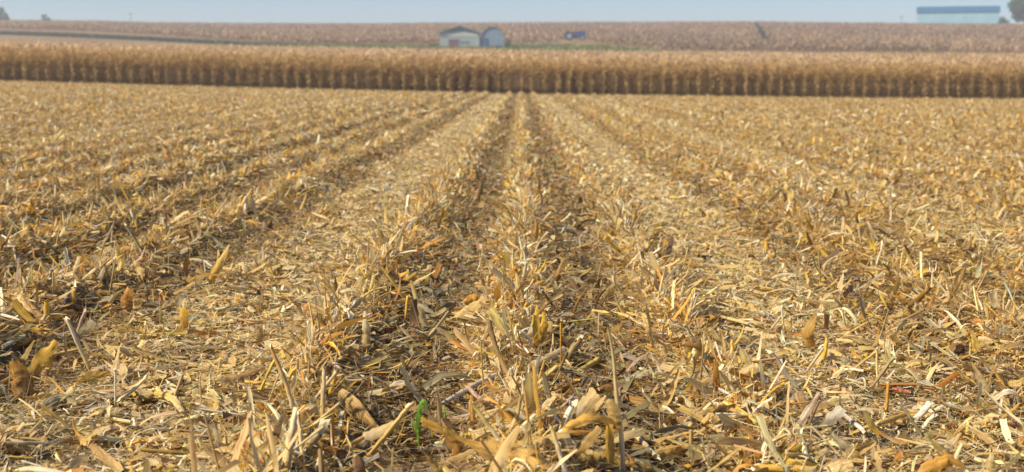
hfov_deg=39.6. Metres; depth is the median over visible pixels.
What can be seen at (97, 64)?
corn plant
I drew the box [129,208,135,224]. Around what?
stalk piece
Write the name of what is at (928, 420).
stalk piece
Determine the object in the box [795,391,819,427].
corn leaf
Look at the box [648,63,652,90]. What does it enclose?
corn plant
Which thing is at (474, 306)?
corn leaf
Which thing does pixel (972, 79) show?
corn plant
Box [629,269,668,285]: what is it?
corn stub
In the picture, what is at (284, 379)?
stalk piece
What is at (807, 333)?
corn leaf
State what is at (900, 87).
corn plant
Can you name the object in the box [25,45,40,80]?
corn plant
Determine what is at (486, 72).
corn plant
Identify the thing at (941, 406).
corn leaf
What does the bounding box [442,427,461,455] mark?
corn leaf
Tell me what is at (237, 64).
corn plant
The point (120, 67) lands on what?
corn plant
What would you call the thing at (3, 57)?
corn plant
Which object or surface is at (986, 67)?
corn plant
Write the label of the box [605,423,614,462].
corn leaf
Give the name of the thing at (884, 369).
stalk piece
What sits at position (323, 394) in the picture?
stalk piece
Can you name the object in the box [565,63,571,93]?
corn plant
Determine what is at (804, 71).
corn plant
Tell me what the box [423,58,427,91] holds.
corn plant
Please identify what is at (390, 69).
corn plant
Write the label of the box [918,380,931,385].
corn leaf
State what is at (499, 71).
corn plant
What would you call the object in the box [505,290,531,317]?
corn stub
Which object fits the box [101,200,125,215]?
corn stub
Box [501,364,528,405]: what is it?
corn stub
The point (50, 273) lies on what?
corn stub
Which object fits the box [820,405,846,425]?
corn leaf
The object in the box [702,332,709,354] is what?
corn stub
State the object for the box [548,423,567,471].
stalk piece
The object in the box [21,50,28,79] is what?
corn plant
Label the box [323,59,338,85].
corn plant
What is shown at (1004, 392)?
corn leaf
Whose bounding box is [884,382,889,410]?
stalk piece
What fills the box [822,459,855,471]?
corn leaf
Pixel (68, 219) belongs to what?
corn stub
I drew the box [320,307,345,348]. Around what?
corn stub
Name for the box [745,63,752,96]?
corn plant
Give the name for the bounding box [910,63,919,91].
corn plant
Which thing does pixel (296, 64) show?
corn plant
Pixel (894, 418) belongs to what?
stalk piece
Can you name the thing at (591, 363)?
stalk piece
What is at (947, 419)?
corn stub
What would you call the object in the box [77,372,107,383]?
corn leaf
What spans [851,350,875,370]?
stalk piece
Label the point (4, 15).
tree
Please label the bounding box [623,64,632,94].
corn plant
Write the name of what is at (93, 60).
corn plant
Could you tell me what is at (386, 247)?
corn stub
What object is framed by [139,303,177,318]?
stalk piece
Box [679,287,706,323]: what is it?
corn stub
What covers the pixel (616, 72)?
corn plant
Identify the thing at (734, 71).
corn plant
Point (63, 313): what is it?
corn leaf
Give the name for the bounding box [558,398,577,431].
stalk piece
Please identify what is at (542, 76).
corn plant
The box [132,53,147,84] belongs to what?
corn plant
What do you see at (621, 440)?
stalk piece
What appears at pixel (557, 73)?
corn plant
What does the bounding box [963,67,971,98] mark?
corn plant
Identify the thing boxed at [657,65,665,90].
corn plant
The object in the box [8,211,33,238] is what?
corn stub
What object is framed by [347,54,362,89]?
corn plant
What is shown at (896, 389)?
corn cob
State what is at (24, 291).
corn stub
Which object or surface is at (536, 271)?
corn stub
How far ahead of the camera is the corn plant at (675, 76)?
91.86 m
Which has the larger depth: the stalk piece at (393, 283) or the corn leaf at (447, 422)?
the stalk piece at (393, 283)
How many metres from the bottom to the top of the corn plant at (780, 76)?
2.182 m
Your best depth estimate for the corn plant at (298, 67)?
91.66 m
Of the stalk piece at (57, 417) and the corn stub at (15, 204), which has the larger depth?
the corn stub at (15, 204)
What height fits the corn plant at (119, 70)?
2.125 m
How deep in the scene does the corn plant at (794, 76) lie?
91.59 m
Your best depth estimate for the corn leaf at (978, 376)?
5.40 m
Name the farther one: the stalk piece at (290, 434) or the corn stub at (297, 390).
the corn stub at (297, 390)
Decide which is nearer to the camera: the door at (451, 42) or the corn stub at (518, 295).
the corn stub at (518, 295)
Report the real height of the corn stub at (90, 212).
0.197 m
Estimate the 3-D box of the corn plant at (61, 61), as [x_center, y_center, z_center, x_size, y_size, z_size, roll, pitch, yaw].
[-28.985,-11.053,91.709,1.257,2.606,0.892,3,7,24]
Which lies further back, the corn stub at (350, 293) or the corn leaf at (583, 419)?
the corn stub at (350, 293)
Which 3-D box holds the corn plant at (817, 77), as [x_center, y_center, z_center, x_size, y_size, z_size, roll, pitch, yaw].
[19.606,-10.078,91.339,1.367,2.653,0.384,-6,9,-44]
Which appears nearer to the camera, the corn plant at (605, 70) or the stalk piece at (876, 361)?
the stalk piece at (876, 361)
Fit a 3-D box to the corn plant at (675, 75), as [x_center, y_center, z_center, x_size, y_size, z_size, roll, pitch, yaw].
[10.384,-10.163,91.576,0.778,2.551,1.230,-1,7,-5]
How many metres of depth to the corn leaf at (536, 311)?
5.94 m
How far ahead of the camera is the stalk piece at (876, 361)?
5.49 m
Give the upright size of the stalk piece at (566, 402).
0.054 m
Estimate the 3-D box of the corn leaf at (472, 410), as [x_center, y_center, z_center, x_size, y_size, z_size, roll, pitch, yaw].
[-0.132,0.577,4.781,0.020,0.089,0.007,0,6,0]
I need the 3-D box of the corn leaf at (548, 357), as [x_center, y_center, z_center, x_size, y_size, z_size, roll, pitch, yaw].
[0.117,0.473,5.405,0.202,0.093,0.024,-4,7,-29]
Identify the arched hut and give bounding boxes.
[480,26,504,47]
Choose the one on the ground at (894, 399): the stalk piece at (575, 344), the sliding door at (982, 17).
the stalk piece at (575, 344)
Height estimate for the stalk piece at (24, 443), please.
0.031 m
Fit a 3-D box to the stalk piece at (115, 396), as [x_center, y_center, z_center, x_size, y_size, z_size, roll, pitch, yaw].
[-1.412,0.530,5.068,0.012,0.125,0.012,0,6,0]
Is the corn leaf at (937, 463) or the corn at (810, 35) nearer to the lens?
the corn leaf at (937, 463)
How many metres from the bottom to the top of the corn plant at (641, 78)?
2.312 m
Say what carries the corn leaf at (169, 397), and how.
on the ground at (894, 399)
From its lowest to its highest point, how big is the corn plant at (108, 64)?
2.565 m
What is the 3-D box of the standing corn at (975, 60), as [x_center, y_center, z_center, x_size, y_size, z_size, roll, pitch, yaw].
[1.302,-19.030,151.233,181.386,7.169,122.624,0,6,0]
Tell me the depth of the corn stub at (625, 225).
9.68 m
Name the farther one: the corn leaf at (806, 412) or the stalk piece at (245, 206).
the stalk piece at (245, 206)
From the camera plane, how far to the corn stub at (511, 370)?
4.95 m
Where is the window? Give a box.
[459,41,468,43]
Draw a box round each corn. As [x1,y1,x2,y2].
[0,19,1023,51]
[0,39,1023,99]
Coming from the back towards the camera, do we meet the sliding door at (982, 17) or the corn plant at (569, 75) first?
the sliding door at (982, 17)
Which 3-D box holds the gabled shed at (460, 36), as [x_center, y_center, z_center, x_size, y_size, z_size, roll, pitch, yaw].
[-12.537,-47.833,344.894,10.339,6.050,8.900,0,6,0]
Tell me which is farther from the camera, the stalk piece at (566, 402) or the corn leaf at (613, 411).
the stalk piece at (566, 402)
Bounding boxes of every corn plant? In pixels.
[0,45,10,74]
[4,46,15,74]
[18,49,31,75]
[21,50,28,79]
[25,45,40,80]
[28,51,41,77]
[33,45,44,75]
[38,49,49,76]
[44,55,51,81]
[51,48,66,82]
[57,45,67,77]
[70,48,77,82]
[75,45,89,81]
[76,44,91,82]
[86,47,103,77]
[94,51,103,81]
[102,51,118,79]
[103,49,111,84]
[105,51,109,78]
[115,46,126,83]
[116,53,127,82]
[119,53,123,83]
[120,50,136,82]
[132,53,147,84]
[136,55,149,77]
[140,49,146,82]
[148,54,156,82]
[149,54,166,79]
[162,48,170,80]
[163,51,170,83]
[173,54,187,79]
[184,49,192,80]
[193,54,210,81]
[195,50,208,76]
[208,49,222,79]
[209,51,222,83]
[229,53,247,82]
[231,56,239,86]
[246,56,255,87]
[253,59,268,86]
[255,51,263,87]
[266,54,280,81]
[268,57,278,83]
[269,59,278,79]
[286,53,304,79]
[289,54,306,84]
[302,52,317,88]
[310,53,327,84]
[319,55,326,83]
[322,59,337,87]
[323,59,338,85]
[334,57,351,84]
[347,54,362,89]
[353,59,361,86]
[364,56,371,90]
[372,55,386,84]
[383,58,392,84]
[385,56,396,89]
[393,57,410,91]
[398,57,410,86]
[400,57,410,89]
[408,54,421,90]
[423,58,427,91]
[424,62,430,89]
[435,59,444,90]
[440,58,459,85]
[441,61,451,88]
[453,59,465,91]
[464,57,479,86]
[479,59,493,86]
[490,62,498,88]
[493,56,501,92]
[496,60,504,93]
[497,59,513,90]
[504,60,516,90]
[513,56,523,91]
[521,56,540,91]
[526,65,534,90]
[533,62,550,93]
[551,59,560,90]
[556,58,561,92]
[561,60,574,92]
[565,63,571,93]
[572,58,589,94]
[575,64,584,93]
[582,59,602,86]
[593,61,612,92]
[595,59,613,87]
[609,57,624,87]
[611,60,620,88]
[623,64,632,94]
[636,64,643,93]
[636,64,647,94]
[645,64,657,88]
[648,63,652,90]
[656,62,670,94]
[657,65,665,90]
[669,59,678,95]
[671,60,678,90]
[681,59,689,88]
[685,63,695,95]
[689,62,707,94]
[707,58,715,92]
[710,64,726,93]
[715,61,731,87]
[727,60,740,96]
[730,61,738,94]
[743,59,749,92]
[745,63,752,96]
[752,65,762,91]
[753,62,762,92]
[765,61,774,96]
[771,65,788,95]
[772,65,790,91]
[784,63,800,90]
[787,58,797,89]
[792,65,800,91]
[803,64,811,91]
[803,67,806,92]
[811,59,821,97]
[826,61,839,97]
[835,64,843,95]
[841,62,857,91]
[849,65,856,95]
[855,64,874,96]
[858,63,874,92]
[871,64,882,91]
[876,61,896,97]
[883,65,894,91]
[884,71,894,92]
[893,63,905,92]
[895,64,912,92]
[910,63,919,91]
[913,62,929,97]
[922,68,926,96]
[923,70,928,97]
[932,66,945,97]
[938,63,956,98]
[944,63,951,96]
[944,64,952,97]
[956,63,961,95]
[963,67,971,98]
[971,66,975,92]
[982,63,990,93]
[987,65,996,97]
[1006,61,1010,93]
[1015,68,1022,93]
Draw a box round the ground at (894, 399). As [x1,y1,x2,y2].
[0,27,1023,471]
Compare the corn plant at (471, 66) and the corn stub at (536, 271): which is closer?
the corn stub at (536, 271)
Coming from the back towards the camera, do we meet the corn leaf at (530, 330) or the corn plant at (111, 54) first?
the corn plant at (111, 54)
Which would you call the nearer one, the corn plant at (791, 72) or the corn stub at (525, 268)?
the corn stub at (525, 268)
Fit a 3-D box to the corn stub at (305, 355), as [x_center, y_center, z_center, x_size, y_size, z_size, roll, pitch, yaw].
[-0.734,0.460,5.109,0.208,0.173,0.052,-2,7,-15]
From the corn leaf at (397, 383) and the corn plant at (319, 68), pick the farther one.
the corn plant at (319, 68)
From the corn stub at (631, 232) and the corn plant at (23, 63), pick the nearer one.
the corn stub at (631, 232)
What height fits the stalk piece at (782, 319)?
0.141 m
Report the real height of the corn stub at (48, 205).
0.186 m
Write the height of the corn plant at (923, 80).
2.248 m
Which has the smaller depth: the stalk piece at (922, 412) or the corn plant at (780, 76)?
the stalk piece at (922, 412)
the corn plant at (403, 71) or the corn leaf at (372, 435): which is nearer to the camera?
the corn leaf at (372, 435)
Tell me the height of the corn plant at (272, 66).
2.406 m
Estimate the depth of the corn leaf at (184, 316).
6.39 m
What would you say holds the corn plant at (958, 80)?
on the ground at (894, 399)
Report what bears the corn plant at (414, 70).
on the ground at (894, 399)
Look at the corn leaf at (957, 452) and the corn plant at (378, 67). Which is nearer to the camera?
the corn leaf at (957, 452)
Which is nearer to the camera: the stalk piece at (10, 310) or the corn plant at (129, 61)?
the stalk piece at (10, 310)
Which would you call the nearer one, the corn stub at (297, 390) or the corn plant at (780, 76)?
the corn stub at (297, 390)
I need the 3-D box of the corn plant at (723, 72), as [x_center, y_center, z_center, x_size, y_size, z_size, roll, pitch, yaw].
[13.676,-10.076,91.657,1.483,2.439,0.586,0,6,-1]
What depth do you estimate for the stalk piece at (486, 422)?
4.28 m
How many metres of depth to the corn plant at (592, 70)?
91.41 m
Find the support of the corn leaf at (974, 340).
on the ground at (894, 399)
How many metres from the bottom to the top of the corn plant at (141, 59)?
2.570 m
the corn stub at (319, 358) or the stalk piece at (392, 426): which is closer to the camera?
the stalk piece at (392, 426)
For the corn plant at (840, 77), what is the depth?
91.77 m
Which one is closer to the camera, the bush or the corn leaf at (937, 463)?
the corn leaf at (937, 463)
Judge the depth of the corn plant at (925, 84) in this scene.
91.27 m
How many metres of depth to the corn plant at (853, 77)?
91.41 m
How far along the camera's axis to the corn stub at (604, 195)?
12.67 m
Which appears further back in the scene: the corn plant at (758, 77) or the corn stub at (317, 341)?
the corn plant at (758, 77)
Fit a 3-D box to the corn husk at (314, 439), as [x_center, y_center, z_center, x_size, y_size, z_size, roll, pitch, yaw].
[-0.597,0.615,4.277,0.102,0.124,0.055,0,6,0]
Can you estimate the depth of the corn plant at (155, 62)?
92.00 m
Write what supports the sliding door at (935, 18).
in the long shed at (966, 14)
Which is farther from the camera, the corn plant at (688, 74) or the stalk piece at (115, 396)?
the corn plant at (688, 74)
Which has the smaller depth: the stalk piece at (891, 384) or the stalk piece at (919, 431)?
the stalk piece at (919, 431)
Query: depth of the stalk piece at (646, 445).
4.54 m
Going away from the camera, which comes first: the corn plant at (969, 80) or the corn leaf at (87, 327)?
the corn leaf at (87, 327)
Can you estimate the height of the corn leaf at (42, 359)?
0.161 m
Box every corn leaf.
[9,360,34,395]
[27,339,58,379]
[42,393,79,408]
[43,301,50,319]
[52,309,77,319]
[67,435,90,445]
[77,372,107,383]
[78,315,96,335]
[88,443,123,471]
[120,286,133,313]
[154,391,183,411]
[179,307,189,330]
[209,245,229,281]
[212,428,223,453]
[223,368,261,385]
[243,441,250,450]
[301,300,312,314]
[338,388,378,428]
[353,420,392,448]
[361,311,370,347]
[389,380,424,399]
[410,280,428,327]
[417,300,435,315]
[421,418,457,434]
[436,449,475,471]
[442,418,456,432]
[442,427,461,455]
[450,296,485,321]
[454,435,558,471]
[463,293,486,303]
[470,395,475,420]
[521,346,566,374]
[526,323,532,340]
[530,305,538,338]
[539,312,548,340]
[561,411,618,431]
[566,425,601,461]
[571,387,599,417]
[593,395,605,412]
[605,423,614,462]
[606,399,621,428]
[654,445,686,460]
[698,311,717,325]
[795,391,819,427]
[801,314,816,348]
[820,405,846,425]
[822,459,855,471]
[830,433,860,459]
[862,410,880,435]
[917,453,964,471]
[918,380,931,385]
[930,439,961,469]
[934,402,962,410]
[944,433,961,450]
[952,443,962,467]
[970,330,981,351]
[970,362,991,393]
[985,454,995,471]
[993,389,1019,406]
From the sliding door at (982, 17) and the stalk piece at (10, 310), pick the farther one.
the sliding door at (982, 17)
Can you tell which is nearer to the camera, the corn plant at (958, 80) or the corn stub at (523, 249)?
the corn stub at (523, 249)
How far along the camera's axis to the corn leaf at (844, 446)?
4.44 m
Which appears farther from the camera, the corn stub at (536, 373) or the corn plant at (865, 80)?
the corn plant at (865, 80)
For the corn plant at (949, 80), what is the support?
on the ground at (894, 399)
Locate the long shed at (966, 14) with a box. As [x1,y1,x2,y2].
[916,6,1000,23]
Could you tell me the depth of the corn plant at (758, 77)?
91.86 m
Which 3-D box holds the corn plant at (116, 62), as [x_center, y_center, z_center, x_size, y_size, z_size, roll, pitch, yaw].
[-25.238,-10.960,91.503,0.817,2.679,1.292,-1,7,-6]
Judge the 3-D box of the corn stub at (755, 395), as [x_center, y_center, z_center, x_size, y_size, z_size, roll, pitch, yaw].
[0.811,0.558,4.760,0.080,0.153,0.211,-2,7,-17]
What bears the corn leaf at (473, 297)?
on the ground at (894, 399)
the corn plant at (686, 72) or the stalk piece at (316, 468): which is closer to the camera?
the stalk piece at (316, 468)
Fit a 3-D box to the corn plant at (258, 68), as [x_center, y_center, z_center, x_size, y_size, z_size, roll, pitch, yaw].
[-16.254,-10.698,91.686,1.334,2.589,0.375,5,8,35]
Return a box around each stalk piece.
[0,333,25,349]
[0,441,50,445]
[1,302,22,319]
[41,404,71,429]
[60,303,87,311]
[63,316,89,370]
[70,281,76,303]
[76,306,86,331]
[113,368,116,400]
[116,375,147,403]
[123,223,143,252]
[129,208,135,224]
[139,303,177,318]
[244,196,247,215]
[258,359,274,392]
[267,344,295,409]
[282,407,297,471]
[297,411,305,463]
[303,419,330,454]
[314,451,323,471]
[320,365,325,416]
[328,367,337,395]
[346,308,354,332]
[364,402,413,456]
[380,265,404,298]
[404,295,409,319]
[421,446,437,471]
[441,370,503,404]
[464,385,500,403]
[471,401,500,440]
[537,365,557,385]
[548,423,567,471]
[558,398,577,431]
[559,317,562,382]
[560,393,576,408]
[566,334,583,360]
[577,352,603,372]
[592,309,641,324]
[607,326,625,471]
[632,428,660,459]
[642,388,661,416]
[686,309,751,325]
[751,463,816,471]
[765,349,799,389]
[780,304,784,333]
[818,336,828,365]
[843,412,865,432]
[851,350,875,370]
[868,355,896,388]
[875,347,878,388]
[876,412,906,426]
[877,383,919,385]
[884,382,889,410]
[898,402,924,437]
[914,400,934,422]
[921,412,935,427]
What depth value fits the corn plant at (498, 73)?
91.53 m
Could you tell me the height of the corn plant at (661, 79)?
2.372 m
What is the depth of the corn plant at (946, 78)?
91.52 m
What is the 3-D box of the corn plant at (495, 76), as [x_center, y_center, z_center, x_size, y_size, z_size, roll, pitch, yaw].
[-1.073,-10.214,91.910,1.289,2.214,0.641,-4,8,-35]
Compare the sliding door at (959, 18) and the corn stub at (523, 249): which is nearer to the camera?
the corn stub at (523, 249)
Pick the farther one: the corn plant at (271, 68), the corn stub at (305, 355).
the corn plant at (271, 68)
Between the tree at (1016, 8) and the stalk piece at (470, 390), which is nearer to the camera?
the stalk piece at (470, 390)
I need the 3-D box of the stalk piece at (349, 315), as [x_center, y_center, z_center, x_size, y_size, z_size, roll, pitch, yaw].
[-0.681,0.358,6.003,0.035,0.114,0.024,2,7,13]
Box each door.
[449,40,457,45]
[481,38,487,46]
[931,14,939,22]
[955,13,964,23]
[978,13,987,23]
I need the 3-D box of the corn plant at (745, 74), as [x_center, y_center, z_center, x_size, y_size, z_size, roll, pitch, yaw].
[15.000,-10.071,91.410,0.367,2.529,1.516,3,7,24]
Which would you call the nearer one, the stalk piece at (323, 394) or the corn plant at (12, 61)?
the stalk piece at (323, 394)
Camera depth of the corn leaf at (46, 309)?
6.46 m
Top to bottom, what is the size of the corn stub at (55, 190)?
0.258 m
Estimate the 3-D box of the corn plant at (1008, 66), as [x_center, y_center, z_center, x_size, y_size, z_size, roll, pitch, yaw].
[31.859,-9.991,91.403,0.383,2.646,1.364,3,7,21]
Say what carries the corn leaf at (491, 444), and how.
on the ground at (894, 399)
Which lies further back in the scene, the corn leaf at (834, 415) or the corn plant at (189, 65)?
the corn plant at (189, 65)
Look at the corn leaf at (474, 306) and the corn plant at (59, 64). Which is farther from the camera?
the corn plant at (59, 64)
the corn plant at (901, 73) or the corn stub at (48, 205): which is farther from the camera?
the corn plant at (901, 73)
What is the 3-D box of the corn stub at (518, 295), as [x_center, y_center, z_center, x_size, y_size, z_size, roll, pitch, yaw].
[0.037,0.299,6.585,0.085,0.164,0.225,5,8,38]
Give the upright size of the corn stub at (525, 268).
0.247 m
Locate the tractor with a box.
[564,28,584,39]
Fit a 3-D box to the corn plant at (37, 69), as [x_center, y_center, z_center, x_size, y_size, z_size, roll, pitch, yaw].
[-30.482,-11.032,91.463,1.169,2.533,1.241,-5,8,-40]
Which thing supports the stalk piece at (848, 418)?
on the ground at (894, 399)
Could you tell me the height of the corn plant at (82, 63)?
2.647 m
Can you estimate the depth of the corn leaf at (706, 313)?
6.86 m
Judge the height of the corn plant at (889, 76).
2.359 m
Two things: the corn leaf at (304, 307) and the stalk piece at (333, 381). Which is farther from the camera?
the corn leaf at (304, 307)
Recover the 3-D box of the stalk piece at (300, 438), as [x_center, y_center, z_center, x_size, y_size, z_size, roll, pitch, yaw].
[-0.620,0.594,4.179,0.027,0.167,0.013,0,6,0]
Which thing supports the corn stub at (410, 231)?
on the ground at (894, 399)
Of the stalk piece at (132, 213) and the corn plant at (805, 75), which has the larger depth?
the corn plant at (805, 75)
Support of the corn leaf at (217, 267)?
on the ground at (894, 399)
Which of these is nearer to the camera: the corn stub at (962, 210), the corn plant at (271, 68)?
the corn stub at (962, 210)
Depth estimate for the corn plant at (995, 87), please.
91.34 m
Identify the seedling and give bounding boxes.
[411,399,427,447]
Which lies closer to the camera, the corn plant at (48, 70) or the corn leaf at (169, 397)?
the corn leaf at (169, 397)
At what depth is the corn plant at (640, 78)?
91.50 m
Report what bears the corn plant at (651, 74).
on the ground at (894, 399)
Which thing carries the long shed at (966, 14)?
on the ground at (894, 399)
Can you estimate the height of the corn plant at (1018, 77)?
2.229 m
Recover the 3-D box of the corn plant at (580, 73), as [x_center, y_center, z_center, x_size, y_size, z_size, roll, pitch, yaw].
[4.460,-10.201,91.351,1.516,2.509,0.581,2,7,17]
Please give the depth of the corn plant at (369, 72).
92.22 m
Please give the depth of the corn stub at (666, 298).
6.47 m
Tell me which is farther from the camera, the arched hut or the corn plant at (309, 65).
the arched hut
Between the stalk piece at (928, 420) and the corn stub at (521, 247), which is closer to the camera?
the stalk piece at (928, 420)
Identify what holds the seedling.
on the ground at (894, 399)
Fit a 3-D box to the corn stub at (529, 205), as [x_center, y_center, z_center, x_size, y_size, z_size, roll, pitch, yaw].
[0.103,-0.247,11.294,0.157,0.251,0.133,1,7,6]
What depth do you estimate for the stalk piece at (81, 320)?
6.37 m
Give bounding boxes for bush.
[998,17,1010,23]
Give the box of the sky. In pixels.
[0,0,1023,24]
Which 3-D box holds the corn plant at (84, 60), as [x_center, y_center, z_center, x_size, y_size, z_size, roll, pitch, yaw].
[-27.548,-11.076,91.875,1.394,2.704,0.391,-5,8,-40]
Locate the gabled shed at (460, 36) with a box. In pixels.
[438,25,481,46]
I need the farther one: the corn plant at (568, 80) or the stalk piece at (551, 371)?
the corn plant at (568, 80)
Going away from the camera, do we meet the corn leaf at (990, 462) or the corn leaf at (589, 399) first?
the corn leaf at (990, 462)
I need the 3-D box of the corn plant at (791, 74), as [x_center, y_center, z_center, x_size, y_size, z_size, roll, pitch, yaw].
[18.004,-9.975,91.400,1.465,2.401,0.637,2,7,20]
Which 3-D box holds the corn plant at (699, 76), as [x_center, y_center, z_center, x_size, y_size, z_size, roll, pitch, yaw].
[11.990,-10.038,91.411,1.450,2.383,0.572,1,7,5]
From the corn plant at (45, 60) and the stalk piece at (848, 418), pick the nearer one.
the stalk piece at (848, 418)
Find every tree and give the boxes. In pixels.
[0,7,9,19]
[41,14,50,19]
[1006,0,1023,23]
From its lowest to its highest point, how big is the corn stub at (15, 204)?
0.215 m
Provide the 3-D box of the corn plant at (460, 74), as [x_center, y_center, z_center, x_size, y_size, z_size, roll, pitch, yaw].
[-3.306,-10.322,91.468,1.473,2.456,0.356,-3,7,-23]
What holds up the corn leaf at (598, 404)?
on the ground at (894, 399)
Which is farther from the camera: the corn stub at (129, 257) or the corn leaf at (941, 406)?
the corn stub at (129, 257)
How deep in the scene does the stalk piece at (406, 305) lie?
6.78 m
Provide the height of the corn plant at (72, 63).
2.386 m
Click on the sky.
(230, 11)
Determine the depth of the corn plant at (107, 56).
91.70 m
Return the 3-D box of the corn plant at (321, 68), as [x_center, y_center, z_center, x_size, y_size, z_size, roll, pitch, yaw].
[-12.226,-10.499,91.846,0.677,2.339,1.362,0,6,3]
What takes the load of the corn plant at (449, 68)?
on the ground at (894, 399)
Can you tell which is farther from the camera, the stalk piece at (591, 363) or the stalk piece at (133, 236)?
the stalk piece at (133, 236)
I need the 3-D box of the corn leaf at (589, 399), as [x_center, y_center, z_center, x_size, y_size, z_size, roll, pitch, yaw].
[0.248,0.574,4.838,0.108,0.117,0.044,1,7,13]
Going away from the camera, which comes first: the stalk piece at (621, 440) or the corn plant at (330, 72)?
the stalk piece at (621, 440)
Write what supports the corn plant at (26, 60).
on the ground at (894, 399)
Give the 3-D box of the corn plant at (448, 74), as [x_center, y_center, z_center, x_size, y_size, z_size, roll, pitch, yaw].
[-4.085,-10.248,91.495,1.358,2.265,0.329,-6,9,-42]
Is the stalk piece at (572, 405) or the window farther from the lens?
the window
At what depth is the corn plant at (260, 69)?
91.90 m
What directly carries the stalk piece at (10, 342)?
on the ground at (894, 399)
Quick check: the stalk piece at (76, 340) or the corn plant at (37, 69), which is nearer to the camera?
the stalk piece at (76, 340)
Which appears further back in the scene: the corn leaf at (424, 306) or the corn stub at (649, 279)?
the corn stub at (649, 279)
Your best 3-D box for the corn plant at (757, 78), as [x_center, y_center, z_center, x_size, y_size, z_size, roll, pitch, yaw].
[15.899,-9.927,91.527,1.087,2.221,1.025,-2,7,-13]
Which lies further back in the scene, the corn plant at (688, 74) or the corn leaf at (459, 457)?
the corn plant at (688, 74)
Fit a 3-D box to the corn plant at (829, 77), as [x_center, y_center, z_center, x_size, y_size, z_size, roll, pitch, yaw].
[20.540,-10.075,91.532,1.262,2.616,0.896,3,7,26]
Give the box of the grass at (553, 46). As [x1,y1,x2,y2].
[0,22,767,52]
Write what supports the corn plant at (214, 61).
on the ground at (894, 399)
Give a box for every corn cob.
[892,387,911,393]
[994,422,1016,429]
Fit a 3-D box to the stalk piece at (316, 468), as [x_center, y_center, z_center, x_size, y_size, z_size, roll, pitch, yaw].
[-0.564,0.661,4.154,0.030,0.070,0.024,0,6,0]
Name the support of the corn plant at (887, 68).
on the ground at (894, 399)
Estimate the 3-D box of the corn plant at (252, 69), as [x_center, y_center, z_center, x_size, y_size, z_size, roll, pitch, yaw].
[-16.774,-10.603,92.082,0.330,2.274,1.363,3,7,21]
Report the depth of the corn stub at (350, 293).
6.62 m
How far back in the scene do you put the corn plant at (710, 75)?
91.59 m
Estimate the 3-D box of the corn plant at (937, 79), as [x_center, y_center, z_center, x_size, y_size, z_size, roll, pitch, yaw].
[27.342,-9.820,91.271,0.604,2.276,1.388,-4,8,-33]
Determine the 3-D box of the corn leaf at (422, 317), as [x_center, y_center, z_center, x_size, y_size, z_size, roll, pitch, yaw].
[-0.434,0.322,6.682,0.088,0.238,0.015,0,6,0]
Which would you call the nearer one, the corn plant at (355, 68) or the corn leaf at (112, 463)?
the corn leaf at (112, 463)
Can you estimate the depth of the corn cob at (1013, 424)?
4.84 m
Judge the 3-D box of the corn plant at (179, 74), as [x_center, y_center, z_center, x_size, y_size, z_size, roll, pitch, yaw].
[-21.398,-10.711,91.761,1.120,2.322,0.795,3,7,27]
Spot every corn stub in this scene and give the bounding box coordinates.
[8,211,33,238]
[11,195,30,219]
[14,282,33,296]
[27,258,65,288]
[37,197,52,212]
[48,182,62,204]
[57,212,79,225]
[80,202,102,221]
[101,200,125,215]
[126,243,136,260]
[283,342,334,378]
[287,373,328,399]
[296,340,323,369]
[314,328,334,353]
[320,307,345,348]
[327,292,355,318]
[345,280,354,302]
[381,241,402,269]
[403,226,412,241]
[498,254,534,270]
[498,364,521,396]
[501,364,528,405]
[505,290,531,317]
[507,256,535,280]
[511,230,532,251]
[511,284,531,310]
[515,237,534,261]
[518,360,552,381]
[527,191,533,208]
[531,261,541,279]
[593,185,609,199]
[617,220,627,235]
[622,223,640,236]
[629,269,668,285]
[659,285,683,315]
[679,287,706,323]
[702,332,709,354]
[731,376,768,415]
[809,203,822,222]
[916,263,942,291]
[940,407,954,425]
[952,197,968,216]
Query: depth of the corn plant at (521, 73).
91.42 m
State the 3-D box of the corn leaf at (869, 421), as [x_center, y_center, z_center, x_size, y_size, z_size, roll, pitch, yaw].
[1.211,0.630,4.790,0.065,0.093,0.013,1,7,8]
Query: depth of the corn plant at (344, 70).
91.46 m

